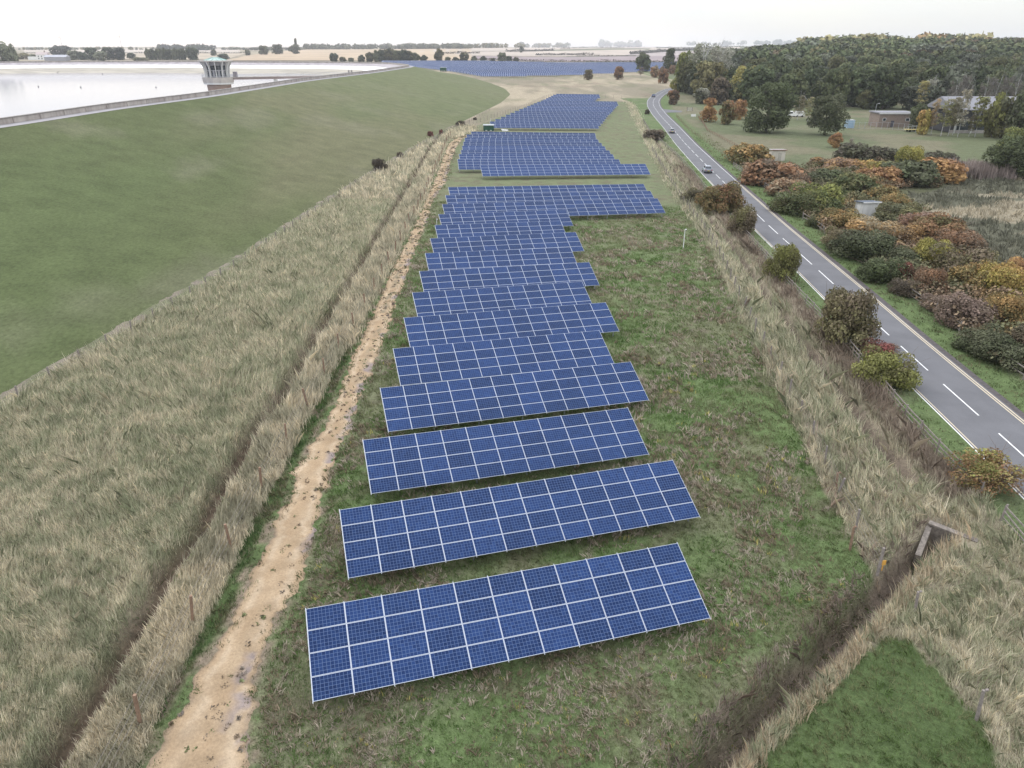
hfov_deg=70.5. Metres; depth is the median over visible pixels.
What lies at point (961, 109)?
birch tree
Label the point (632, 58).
field
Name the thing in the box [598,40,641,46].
wood
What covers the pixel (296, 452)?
verge weeds
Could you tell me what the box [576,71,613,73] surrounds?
solar array
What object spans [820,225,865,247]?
shrub
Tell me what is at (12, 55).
tree
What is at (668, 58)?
evergreen tree
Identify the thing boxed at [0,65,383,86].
concrete apron
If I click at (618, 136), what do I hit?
ground
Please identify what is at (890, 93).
wood tree
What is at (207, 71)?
lower window
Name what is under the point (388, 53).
tree
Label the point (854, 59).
wood tree
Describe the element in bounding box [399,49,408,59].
tree
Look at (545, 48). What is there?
field
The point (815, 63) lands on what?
wood tree
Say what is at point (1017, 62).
wood tree
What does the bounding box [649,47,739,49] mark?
field
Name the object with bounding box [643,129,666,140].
shrub
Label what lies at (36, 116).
parapet wall
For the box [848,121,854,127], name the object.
door
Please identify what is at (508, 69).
solar array
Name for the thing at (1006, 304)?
shrub
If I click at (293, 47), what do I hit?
tree
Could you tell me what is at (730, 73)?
wood tree
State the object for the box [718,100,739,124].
autumn tree
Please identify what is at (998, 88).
bare tree
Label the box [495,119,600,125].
solar array
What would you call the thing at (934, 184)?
shrub
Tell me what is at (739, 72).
broadleaf tree
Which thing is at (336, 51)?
field
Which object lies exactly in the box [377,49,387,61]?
tree
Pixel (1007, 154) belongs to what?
broadleaf tree
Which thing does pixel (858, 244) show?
shrub
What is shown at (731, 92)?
wood tree
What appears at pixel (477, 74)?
solar array
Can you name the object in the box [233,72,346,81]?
access bridge
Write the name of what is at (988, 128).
birch tree
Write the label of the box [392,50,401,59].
tree
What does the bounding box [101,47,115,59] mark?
tree
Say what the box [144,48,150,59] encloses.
tree
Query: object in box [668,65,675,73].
autumn tree
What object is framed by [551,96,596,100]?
solar array
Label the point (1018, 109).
evergreen tree
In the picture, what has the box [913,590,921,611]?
fence post
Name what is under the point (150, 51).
tree
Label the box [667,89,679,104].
tree
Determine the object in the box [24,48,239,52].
field
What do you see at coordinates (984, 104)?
birch tree
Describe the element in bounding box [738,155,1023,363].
undergrowth
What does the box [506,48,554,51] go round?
hedge
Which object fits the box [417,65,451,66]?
solar array
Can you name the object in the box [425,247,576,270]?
solar array
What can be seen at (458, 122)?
shrub
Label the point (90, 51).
tree
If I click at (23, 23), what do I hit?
sky
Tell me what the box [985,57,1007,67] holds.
wood tree
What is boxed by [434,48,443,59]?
tree
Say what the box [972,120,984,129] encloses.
window
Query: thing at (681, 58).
broadleaf tree
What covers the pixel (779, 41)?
tree
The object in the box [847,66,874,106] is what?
wood tree
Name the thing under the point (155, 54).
tree
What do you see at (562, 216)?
solar array
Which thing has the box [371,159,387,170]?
shrub
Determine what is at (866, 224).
shrub
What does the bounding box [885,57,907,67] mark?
wood tree
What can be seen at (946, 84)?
wood tree
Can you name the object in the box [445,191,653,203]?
solar array
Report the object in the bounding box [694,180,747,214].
shrub
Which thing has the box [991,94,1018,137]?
birch tree
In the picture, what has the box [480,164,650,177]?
solar array
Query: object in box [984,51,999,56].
wood tree
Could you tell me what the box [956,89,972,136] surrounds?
birch tree
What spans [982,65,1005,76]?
wood tree
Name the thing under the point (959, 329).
verge fence
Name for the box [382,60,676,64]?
solar rows beyond
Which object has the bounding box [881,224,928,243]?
shrub
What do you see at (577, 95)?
solar array
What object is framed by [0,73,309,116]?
water
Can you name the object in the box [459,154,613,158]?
solar array
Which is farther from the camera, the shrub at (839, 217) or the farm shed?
the farm shed
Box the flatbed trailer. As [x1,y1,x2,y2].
[904,126,916,131]
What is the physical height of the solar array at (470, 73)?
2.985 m
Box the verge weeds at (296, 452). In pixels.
[125,137,465,767]
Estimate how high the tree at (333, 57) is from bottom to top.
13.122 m
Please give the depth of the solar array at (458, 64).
790.87 m
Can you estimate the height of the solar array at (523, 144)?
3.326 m
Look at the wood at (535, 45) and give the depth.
2901.20 m
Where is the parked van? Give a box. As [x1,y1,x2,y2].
[788,111,799,116]
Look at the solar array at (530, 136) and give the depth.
205.11 m
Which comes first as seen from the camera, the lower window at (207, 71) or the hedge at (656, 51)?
the lower window at (207, 71)
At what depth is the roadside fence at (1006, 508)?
42.45 m
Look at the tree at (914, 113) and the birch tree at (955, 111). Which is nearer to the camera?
the birch tree at (955, 111)
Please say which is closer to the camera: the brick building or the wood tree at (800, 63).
the brick building
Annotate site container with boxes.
[844,119,854,127]
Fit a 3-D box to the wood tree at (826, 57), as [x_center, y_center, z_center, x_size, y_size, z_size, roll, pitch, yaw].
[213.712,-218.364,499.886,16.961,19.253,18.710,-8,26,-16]
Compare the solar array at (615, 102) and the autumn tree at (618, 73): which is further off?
the autumn tree at (618, 73)
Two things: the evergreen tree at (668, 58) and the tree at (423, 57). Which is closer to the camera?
the evergreen tree at (668, 58)
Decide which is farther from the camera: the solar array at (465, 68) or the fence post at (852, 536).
the solar array at (465, 68)
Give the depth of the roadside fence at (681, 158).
182.54 m
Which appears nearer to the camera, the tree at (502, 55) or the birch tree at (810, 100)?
the birch tree at (810, 100)
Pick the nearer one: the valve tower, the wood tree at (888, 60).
the valve tower
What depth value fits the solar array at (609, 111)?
301.30 m
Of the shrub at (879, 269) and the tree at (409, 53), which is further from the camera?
the tree at (409, 53)
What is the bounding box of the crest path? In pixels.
[0,65,413,127]
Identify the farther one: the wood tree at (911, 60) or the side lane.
the wood tree at (911, 60)
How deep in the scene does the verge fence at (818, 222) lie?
114.02 m
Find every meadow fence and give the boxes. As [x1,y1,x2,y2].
[677,116,736,162]
[698,115,737,144]
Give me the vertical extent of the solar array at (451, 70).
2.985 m
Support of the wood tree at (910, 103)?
on the ground at (618, 136)
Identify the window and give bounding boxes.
[206,66,224,69]
[207,71,225,75]
[955,120,970,129]
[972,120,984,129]
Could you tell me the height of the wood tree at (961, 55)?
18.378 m
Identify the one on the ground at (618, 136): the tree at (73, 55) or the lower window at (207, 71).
the tree at (73, 55)
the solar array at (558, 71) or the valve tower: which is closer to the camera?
the valve tower
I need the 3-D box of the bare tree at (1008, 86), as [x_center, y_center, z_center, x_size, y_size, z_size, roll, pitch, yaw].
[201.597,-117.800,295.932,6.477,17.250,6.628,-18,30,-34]
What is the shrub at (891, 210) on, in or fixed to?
on the ground at (618, 136)
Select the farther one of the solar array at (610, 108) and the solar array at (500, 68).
the solar array at (500, 68)
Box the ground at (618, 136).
[0,46,1023,767]
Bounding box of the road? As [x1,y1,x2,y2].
[647,88,1023,497]
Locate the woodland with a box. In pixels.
[693,36,1023,64]
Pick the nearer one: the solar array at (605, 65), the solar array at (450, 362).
the solar array at (450, 362)
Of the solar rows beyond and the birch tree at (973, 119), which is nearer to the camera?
the birch tree at (973, 119)
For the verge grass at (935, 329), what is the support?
on the ground at (618, 136)
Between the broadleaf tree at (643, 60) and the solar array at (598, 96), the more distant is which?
the broadleaf tree at (643, 60)
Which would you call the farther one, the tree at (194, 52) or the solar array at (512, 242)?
the tree at (194, 52)
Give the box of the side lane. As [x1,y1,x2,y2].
[663,109,681,112]
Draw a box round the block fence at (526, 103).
[477,93,613,121]
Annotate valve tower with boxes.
[198,57,237,90]
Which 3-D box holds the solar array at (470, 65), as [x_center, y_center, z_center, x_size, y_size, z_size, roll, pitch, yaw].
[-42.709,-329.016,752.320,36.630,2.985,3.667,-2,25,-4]
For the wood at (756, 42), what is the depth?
9062.23 m
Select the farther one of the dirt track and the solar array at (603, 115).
the solar array at (603, 115)
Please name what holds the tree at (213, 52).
on the ground at (618, 136)
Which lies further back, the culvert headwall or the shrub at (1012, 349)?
the shrub at (1012, 349)
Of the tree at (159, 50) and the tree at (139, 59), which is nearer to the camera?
the tree at (139, 59)
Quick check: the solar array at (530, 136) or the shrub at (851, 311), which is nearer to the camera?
the shrub at (851, 311)
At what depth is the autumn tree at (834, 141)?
207.47 m
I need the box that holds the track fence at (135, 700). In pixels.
[95,131,450,767]
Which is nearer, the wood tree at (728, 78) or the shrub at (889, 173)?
the shrub at (889, 173)
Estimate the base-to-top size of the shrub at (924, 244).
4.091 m
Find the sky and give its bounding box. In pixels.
[0,0,1023,46]
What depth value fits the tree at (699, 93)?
362.95 m
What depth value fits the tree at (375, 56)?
1026.01 m
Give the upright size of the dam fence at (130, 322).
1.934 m
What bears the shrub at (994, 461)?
on the ground at (618, 136)
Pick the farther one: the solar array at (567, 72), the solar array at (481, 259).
the solar array at (567, 72)
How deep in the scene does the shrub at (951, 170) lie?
153.57 m
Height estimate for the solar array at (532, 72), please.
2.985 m
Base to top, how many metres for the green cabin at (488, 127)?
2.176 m
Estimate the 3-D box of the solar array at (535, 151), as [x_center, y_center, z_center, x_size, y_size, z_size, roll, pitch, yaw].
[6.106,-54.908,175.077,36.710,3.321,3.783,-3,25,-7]
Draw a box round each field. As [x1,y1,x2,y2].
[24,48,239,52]
[28,53,244,59]
[229,53,471,59]
[254,49,471,54]
[421,48,514,51]
[451,49,647,55]
[472,55,678,61]
[516,47,655,50]
[627,51,706,55]
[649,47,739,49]
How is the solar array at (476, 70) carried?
on the ground at (618, 136)
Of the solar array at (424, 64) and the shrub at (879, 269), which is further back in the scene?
the solar array at (424, 64)
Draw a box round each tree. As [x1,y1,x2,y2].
[0,41,9,60]
[4,43,18,60]
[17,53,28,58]
[49,45,71,54]
[66,50,78,59]
[77,51,87,59]
[84,47,96,59]
[93,51,106,60]
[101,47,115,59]
[112,47,125,59]
[126,53,135,58]
[132,57,148,60]
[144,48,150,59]
[148,48,154,59]
[153,49,158,59]
[157,48,163,59]
[162,48,168,59]
[166,49,172,59]
[171,48,176,59]
[175,49,180,59]
[179,48,186,59]
[184,47,198,59]
[210,49,216,55]
[217,53,229,59]
[258,45,268,54]
[270,44,282,53]
[288,44,300,53]
[329,53,338,60]
[339,57,346,61]
[357,55,364,61]
[365,52,372,61]
[372,50,380,61]
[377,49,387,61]
[383,48,393,59]
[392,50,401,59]
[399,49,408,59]
[405,50,412,60]
[411,53,420,59]
[419,55,427,59]
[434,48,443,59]
[459,52,468,59]
[497,52,506,60]
[583,69,592,79]
[614,66,623,79]
[635,52,650,71]
[650,65,659,77]
[657,66,668,82]
[662,44,675,71]
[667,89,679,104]
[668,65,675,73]
[669,78,679,90]
[674,49,692,91]
[676,60,694,92]
[685,73,692,94]
[686,37,720,63]
[690,59,711,90]
[690,60,727,97]
[693,87,710,103]
[699,90,717,121]
[703,40,735,69]
[709,76,731,104]
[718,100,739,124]
[723,76,731,98]
[724,60,739,69]
[725,68,736,78]
[728,76,745,101]
[729,65,759,100]
[735,99,747,119]
[737,64,776,103]
[741,58,752,64]
[741,81,800,132]
[750,57,767,65]
[770,72,782,96]
[772,58,791,74]
[774,39,782,44]
[778,69,811,106]
[786,55,797,62]
[790,57,812,70]
[792,68,820,104]
[793,92,805,119]
[802,55,824,66]
[803,96,814,120]
[806,93,850,134]
[808,59,819,70]
[811,81,822,102]
[814,67,828,77]
[818,52,833,66]
[820,67,850,103]
[827,55,847,69]
[827,132,843,147]
[834,72,853,105]
[836,62,857,71]
[845,55,857,62]
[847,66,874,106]
[855,89,874,109]
[856,55,882,66]
[864,63,878,68]
[865,64,904,109]
[882,57,895,62]
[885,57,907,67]
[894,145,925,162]
[898,81,909,101]
[898,85,920,109]
[899,62,918,68]
[899,65,914,77]
[902,57,916,63]
[905,74,919,85]
[908,63,949,86]
[909,66,925,76]
[909,102,927,128]
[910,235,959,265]
[911,61,928,67]
[914,52,934,64]
[914,80,930,103]
[915,57,931,65]
[915,82,940,108]
[916,109,933,134]
[929,75,940,100]
[930,95,941,132]
[934,69,976,99]
[936,91,956,135]
[941,55,959,64]
[946,85,961,134]
[947,74,967,95]
[948,61,970,69]
[948,98,964,134]
[950,62,985,75]
[954,52,969,59]
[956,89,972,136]
[957,52,983,63]
[957,74,973,95]
[962,67,988,87]
[968,92,992,136]
[968,114,976,136]
[972,56,995,66]
[975,82,995,95]
[977,75,996,95]
[981,92,1012,137]
[981,136,1023,178]
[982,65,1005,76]
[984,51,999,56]
[984,70,1008,82]
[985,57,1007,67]
[988,67,1007,95]
[989,76,1003,86]
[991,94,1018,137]
[994,126,1023,152]
[1000,76,1015,95]
[1002,83,1023,95]
[1004,58,1023,73]
[1005,91,1023,135]
[1009,64,1023,82]
[1009,74,1023,95]
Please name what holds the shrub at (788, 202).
on the ground at (618, 136)
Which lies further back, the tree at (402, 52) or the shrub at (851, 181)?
the tree at (402, 52)
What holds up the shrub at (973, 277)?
on the ground at (618, 136)
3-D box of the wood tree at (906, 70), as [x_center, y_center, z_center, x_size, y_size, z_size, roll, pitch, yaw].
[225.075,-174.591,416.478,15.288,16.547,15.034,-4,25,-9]
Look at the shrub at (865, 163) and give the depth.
164.68 m
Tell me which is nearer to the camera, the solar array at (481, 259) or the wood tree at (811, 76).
the solar array at (481, 259)
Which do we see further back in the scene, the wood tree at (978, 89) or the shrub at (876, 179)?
the wood tree at (978, 89)
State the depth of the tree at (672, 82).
445.54 m
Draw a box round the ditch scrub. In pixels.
[665,507,977,767]
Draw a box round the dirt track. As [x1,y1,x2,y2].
[146,135,466,767]
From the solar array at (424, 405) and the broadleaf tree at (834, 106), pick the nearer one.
the solar array at (424, 405)
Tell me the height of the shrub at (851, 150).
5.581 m
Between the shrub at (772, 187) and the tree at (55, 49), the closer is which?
the shrub at (772, 187)
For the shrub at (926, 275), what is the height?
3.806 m
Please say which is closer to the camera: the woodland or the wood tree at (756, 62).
the wood tree at (756, 62)
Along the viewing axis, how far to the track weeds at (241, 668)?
47.63 m
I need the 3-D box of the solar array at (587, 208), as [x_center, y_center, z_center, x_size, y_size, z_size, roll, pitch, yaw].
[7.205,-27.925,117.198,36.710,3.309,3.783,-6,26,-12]
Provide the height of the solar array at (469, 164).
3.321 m
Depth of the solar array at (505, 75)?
572.22 m
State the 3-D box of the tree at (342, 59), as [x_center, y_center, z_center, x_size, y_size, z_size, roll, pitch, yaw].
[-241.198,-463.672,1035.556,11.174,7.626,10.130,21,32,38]
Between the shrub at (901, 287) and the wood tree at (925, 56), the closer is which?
the shrub at (901, 287)
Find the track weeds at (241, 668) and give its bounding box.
[168,136,465,767]
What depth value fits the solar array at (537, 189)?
130.61 m
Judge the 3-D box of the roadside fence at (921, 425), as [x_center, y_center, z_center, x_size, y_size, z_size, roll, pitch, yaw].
[32.655,-10.325,82.347,0.487,1.490,81.414,2,25,4]
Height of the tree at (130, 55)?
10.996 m
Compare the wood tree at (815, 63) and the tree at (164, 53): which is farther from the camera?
the tree at (164, 53)
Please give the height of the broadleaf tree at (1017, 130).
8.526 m
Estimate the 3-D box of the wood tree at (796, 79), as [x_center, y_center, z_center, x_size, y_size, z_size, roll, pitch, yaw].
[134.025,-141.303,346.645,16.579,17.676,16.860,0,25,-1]
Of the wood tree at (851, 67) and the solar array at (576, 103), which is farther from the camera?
the wood tree at (851, 67)
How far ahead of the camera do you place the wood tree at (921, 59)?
479.36 m
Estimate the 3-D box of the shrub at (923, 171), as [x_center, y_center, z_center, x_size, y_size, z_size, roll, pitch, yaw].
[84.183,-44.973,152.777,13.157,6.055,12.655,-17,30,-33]
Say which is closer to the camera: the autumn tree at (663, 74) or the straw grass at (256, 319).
the straw grass at (256, 319)
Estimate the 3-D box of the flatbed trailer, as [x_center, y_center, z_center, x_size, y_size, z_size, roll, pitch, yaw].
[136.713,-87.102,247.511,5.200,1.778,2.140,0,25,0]
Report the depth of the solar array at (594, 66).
799.35 m
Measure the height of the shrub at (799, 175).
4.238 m
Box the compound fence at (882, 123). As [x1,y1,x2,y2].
[847,122,916,131]
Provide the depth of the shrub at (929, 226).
106.29 m
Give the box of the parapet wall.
[0,61,408,124]
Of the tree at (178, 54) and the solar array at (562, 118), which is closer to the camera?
the solar array at (562, 118)
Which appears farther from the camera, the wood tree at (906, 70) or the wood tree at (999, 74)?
the wood tree at (906, 70)
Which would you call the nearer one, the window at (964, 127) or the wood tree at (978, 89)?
the window at (964, 127)
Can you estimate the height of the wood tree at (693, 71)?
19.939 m
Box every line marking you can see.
[647,90,1023,498]
[653,90,1023,455]
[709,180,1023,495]
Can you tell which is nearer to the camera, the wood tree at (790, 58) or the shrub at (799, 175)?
the shrub at (799, 175)
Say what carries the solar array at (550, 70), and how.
on the ground at (618, 136)
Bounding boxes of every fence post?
[849,526,856,550]
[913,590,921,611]
[974,688,988,720]
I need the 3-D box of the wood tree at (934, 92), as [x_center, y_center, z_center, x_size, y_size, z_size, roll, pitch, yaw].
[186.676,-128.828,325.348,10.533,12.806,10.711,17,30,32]
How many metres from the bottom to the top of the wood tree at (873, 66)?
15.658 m
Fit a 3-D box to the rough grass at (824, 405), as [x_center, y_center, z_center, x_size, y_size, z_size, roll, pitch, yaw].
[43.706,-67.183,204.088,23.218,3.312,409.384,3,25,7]
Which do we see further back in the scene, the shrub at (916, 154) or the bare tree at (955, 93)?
the bare tree at (955, 93)
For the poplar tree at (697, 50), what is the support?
on the ground at (618, 136)
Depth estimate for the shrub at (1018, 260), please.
87.93 m
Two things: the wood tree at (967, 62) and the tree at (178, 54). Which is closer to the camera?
the wood tree at (967, 62)
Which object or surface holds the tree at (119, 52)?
on the ground at (618, 136)
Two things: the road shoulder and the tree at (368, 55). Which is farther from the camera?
the tree at (368, 55)
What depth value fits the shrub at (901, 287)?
83.34 m
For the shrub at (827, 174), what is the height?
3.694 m
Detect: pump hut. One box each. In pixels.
[769,149,786,160]
[854,200,881,216]
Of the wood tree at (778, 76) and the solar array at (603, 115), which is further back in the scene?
the wood tree at (778, 76)
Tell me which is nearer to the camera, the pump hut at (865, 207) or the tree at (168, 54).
the pump hut at (865, 207)
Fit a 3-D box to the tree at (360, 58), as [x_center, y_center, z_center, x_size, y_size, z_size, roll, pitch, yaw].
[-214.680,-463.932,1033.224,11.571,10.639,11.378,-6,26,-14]
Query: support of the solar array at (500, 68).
on the ground at (618, 136)
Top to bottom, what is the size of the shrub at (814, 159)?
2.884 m
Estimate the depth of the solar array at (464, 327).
67.75 m
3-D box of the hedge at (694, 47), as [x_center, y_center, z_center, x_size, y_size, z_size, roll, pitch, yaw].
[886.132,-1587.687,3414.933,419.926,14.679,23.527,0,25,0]
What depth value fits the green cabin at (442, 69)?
649.68 m
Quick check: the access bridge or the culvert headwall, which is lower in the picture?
the culvert headwall
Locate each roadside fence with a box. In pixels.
[643,119,726,211]
[731,213,984,495]
[999,504,1023,541]
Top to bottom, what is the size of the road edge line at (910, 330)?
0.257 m
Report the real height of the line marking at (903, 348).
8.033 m
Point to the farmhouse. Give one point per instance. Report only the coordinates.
(40, 55)
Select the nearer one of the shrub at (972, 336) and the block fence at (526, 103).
the shrub at (972, 336)
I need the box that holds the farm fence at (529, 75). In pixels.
[444,70,636,78]
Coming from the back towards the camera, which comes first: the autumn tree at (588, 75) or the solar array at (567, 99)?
the autumn tree at (588, 75)
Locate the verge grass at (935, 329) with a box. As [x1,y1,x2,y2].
[664,132,1023,543]
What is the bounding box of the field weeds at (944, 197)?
[901,174,1023,262]
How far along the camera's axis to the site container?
258.42 m
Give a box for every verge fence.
[733,162,781,196]
[802,212,825,233]
[909,289,962,330]
[1004,356,1023,379]
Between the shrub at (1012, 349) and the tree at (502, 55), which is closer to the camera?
the shrub at (1012, 349)
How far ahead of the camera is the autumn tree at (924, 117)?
237.52 m
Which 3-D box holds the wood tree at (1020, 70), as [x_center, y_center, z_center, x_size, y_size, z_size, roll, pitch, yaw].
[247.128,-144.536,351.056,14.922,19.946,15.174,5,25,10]
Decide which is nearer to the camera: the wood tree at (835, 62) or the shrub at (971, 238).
the shrub at (971, 238)
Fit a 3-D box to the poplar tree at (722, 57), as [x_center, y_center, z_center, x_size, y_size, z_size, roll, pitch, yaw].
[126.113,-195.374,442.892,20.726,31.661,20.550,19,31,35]
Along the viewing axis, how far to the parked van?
299.02 m
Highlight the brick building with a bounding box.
[868,111,910,126]
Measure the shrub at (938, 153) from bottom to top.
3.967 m
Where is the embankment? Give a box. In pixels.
[0,67,509,394]
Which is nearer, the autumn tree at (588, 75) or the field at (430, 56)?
the autumn tree at (588, 75)
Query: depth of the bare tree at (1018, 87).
294.29 m
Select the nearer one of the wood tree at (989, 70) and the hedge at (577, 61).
the wood tree at (989, 70)
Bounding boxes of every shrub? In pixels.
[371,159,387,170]
[455,121,464,125]
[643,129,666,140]
[680,187,704,203]
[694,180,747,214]
[721,142,774,164]
[726,203,758,236]
[737,158,812,186]
[762,242,801,282]
[763,177,807,196]
[766,182,829,216]
[785,172,813,184]
[788,181,845,212]
[804,171,824,182]
[804,216,825,228]
[805,157,830,167]
[811,168,848,182]
[813,207,868,227]
[813,282,881,353]
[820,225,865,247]
[823,156,866,171]
[825,228,913,264]
[828,171,878,197]
[831,142,879,160]
[845,215,909,246]
[850,344,923,392]
[853,257,908,283]
[853,336,899,360]
[855,164,905,187]
[856,159,884,168]
[859,184,899,199]
[864,160,894,167]
[866,172,885,185]
[867,144,896,161]
[871,201,922,222]
[875,241,929,267]
[880,156,943,187]
[880,192,918,206]
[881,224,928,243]
[886,278,926,297]
[896,262,915,279]
[897,211,938,228]
[906,211,977,239]
[908,265,949,297]
[916,173,944,187]
[917,292,950,311]
[920,157,969,184]
[922,241,1002,279]
[924,150,959,160]
[927,228,988,254]
[932,290,1002,331]
[938,435,1023,500]
[945,258,998,293]
[949,323,1007,358]
[966,331,1023,372]
[974,261,1023,297]
[978,291,1023,332]
[1004,250,1023,285]
[1004,294,1023,322]
[1008,323,1023,346]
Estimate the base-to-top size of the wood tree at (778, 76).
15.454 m
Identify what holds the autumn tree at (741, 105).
on the ground at (618, 136)
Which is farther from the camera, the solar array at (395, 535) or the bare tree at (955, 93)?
the bare tree at (955, 93)
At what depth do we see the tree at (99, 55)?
1120.81 m
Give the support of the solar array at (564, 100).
on the ground at (618, 136)
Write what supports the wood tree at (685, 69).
on the ground at (618, 136)
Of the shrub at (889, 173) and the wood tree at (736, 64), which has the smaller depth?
the shrub at (889, 173)
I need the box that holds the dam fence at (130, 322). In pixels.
[1,109,489,402]
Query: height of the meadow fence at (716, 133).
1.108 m
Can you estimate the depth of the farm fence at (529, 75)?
591.66 m
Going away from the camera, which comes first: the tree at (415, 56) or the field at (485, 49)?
the tree at (415, 56)
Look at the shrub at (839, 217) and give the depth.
114.17 m
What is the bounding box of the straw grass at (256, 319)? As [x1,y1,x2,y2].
[0,123,478,767]
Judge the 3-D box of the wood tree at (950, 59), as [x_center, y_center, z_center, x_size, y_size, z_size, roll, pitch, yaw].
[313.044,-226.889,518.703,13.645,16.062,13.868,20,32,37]
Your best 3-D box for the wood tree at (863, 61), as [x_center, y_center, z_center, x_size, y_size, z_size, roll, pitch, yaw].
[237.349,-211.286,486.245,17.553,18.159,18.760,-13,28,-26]
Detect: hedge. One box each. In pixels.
[23,52,242,52]
[442,51,479,53]
[478,58,676,61]
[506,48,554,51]
[535,52,593,54]
[564,46,633,48]
[629,46,719,53]
[656,46,740,47]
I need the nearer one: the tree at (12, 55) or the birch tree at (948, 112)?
the birch tree at (948, 112)
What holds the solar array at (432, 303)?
on the ground at (618, 136)
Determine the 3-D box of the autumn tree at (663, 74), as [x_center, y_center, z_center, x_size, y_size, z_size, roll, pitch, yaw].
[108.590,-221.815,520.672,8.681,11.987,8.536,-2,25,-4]
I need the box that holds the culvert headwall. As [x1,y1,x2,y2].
[912,520,977,567]
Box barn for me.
[927,96,1016,132]
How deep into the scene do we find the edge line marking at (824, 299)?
82.73 m
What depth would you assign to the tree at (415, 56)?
1022.92 m
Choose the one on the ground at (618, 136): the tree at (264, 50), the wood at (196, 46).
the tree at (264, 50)
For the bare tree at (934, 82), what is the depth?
332.87 m
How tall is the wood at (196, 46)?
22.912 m
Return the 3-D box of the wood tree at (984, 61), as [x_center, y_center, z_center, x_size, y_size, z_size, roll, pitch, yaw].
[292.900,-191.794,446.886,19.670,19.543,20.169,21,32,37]
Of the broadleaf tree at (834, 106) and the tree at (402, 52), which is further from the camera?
the tree at (402, 52)
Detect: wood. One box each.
[18,46,156,49]
[156,44,216,49]
[221,46,305,49]
[303,43,472,48]
[431,42,570,47]
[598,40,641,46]
[687,40,795,45]
[796,31,995,41]
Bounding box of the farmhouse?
[28,51,49,59]
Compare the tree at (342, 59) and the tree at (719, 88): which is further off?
the tree at (342, 59)
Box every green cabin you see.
[440,67,446,71]
[483,124,493,131]
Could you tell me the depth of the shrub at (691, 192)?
131.03 m
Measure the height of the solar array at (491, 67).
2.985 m
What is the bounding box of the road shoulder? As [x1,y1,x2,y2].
[659,92,1023,418]
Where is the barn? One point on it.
(963, 129)
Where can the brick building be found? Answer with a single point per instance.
(896, 118)
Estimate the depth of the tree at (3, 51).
804.96 m
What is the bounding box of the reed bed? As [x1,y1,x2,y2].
[941,155,1017,179]
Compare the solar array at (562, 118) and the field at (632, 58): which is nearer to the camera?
the solar array at (562, 118)
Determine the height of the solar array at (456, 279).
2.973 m
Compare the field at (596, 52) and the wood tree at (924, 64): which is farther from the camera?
the field at (596, 52)
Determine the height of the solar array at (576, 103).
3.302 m
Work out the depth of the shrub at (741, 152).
178.70 m
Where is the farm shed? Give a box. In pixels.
[44,55,70,60]
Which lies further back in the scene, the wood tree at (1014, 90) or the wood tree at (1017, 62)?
the wood tree at (1017, 62)
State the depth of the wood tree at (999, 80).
351.80 m
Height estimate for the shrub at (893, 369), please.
3.524 m
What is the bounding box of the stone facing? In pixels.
[0,62,403,127]
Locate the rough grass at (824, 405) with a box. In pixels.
[624,99,1023,767]
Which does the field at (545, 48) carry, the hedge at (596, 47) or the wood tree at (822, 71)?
the hedge at (596, 47)
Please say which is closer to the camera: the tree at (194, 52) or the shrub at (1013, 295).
the shrub at (1013, 295)
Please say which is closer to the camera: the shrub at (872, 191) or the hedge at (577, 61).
the shrub at (872, 191)
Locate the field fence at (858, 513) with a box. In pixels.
[653,147,885,575]
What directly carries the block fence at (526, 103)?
on the ground at (618, 136)
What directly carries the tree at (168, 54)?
on the ground at (618, 136)
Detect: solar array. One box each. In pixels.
[305,543,710,701]
[339,459,699,580]
[362,407,648,497]
[380,362,648,435]
[393,330,613,385]
[403,302,618,346]
[408,64,440,64]
[412,281,591,316]
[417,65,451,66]
[419,262,599,291]
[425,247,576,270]
[427,66,463,67]
[430,232,583,253]
[435,221,564,237]
[438,210,572,225]
[442,64,475,64]
[442,198,664,218]
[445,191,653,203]
[446,68,484,69]
[448,184,646,194]
[450,69,490,71]
[453,65,487,65]
[456,70,498,71]
[457,159,619,171]
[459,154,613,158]
[461,150,609,153]
[462,63,491,63]
[462,71,505,72]
[462,146,605,149]
[463,142,601,145]
[464,66,498,66]
[465,138,598,142]
[467,134,595,139]
[469,72,513,74]
[471,132,596,139]
[476,67,507,67]
[476,73,521,76]
[480,74,526,76]
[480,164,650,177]
[485,68,515,68]
[490,121,598,129]
[491,69,525,69]
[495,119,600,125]
[499,70,533,70]
[501,117,602,123]
[506,71,541,71]
[506,115,604,120]
[510,113,606,119]
[514,72,550,72]
[515,111,607,116]
[519,109,608,114]
[522,73,559,76]
[523,108,611,113]
[527,106,612,111]
[530,105,613,110]
[534,70,567,70]
[534,103,614,108]
[537,102,615,106]
[541,101,617,105]
[542,71,575,71]
[543,99,590,100]
[546,98,592,100]
[548,97,594,100]
[551,72,583,72]
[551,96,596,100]
[553,95,597,99]
[556,94,599,97]
[559,73,584,74]
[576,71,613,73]
[579,66,609,66]
[590,65,620,65]
[601,70,636,71]
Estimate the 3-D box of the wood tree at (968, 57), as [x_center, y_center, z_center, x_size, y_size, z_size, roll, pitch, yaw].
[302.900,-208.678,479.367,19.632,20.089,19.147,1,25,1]
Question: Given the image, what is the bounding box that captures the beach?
[0,68,363,123]
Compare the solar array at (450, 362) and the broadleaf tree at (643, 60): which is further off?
the broadleaf tree at (643, 60)
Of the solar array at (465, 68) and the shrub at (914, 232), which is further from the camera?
the solar array at (465, 68)
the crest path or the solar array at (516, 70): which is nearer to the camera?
the crest path
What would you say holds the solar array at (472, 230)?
on the ground at (618, 136)

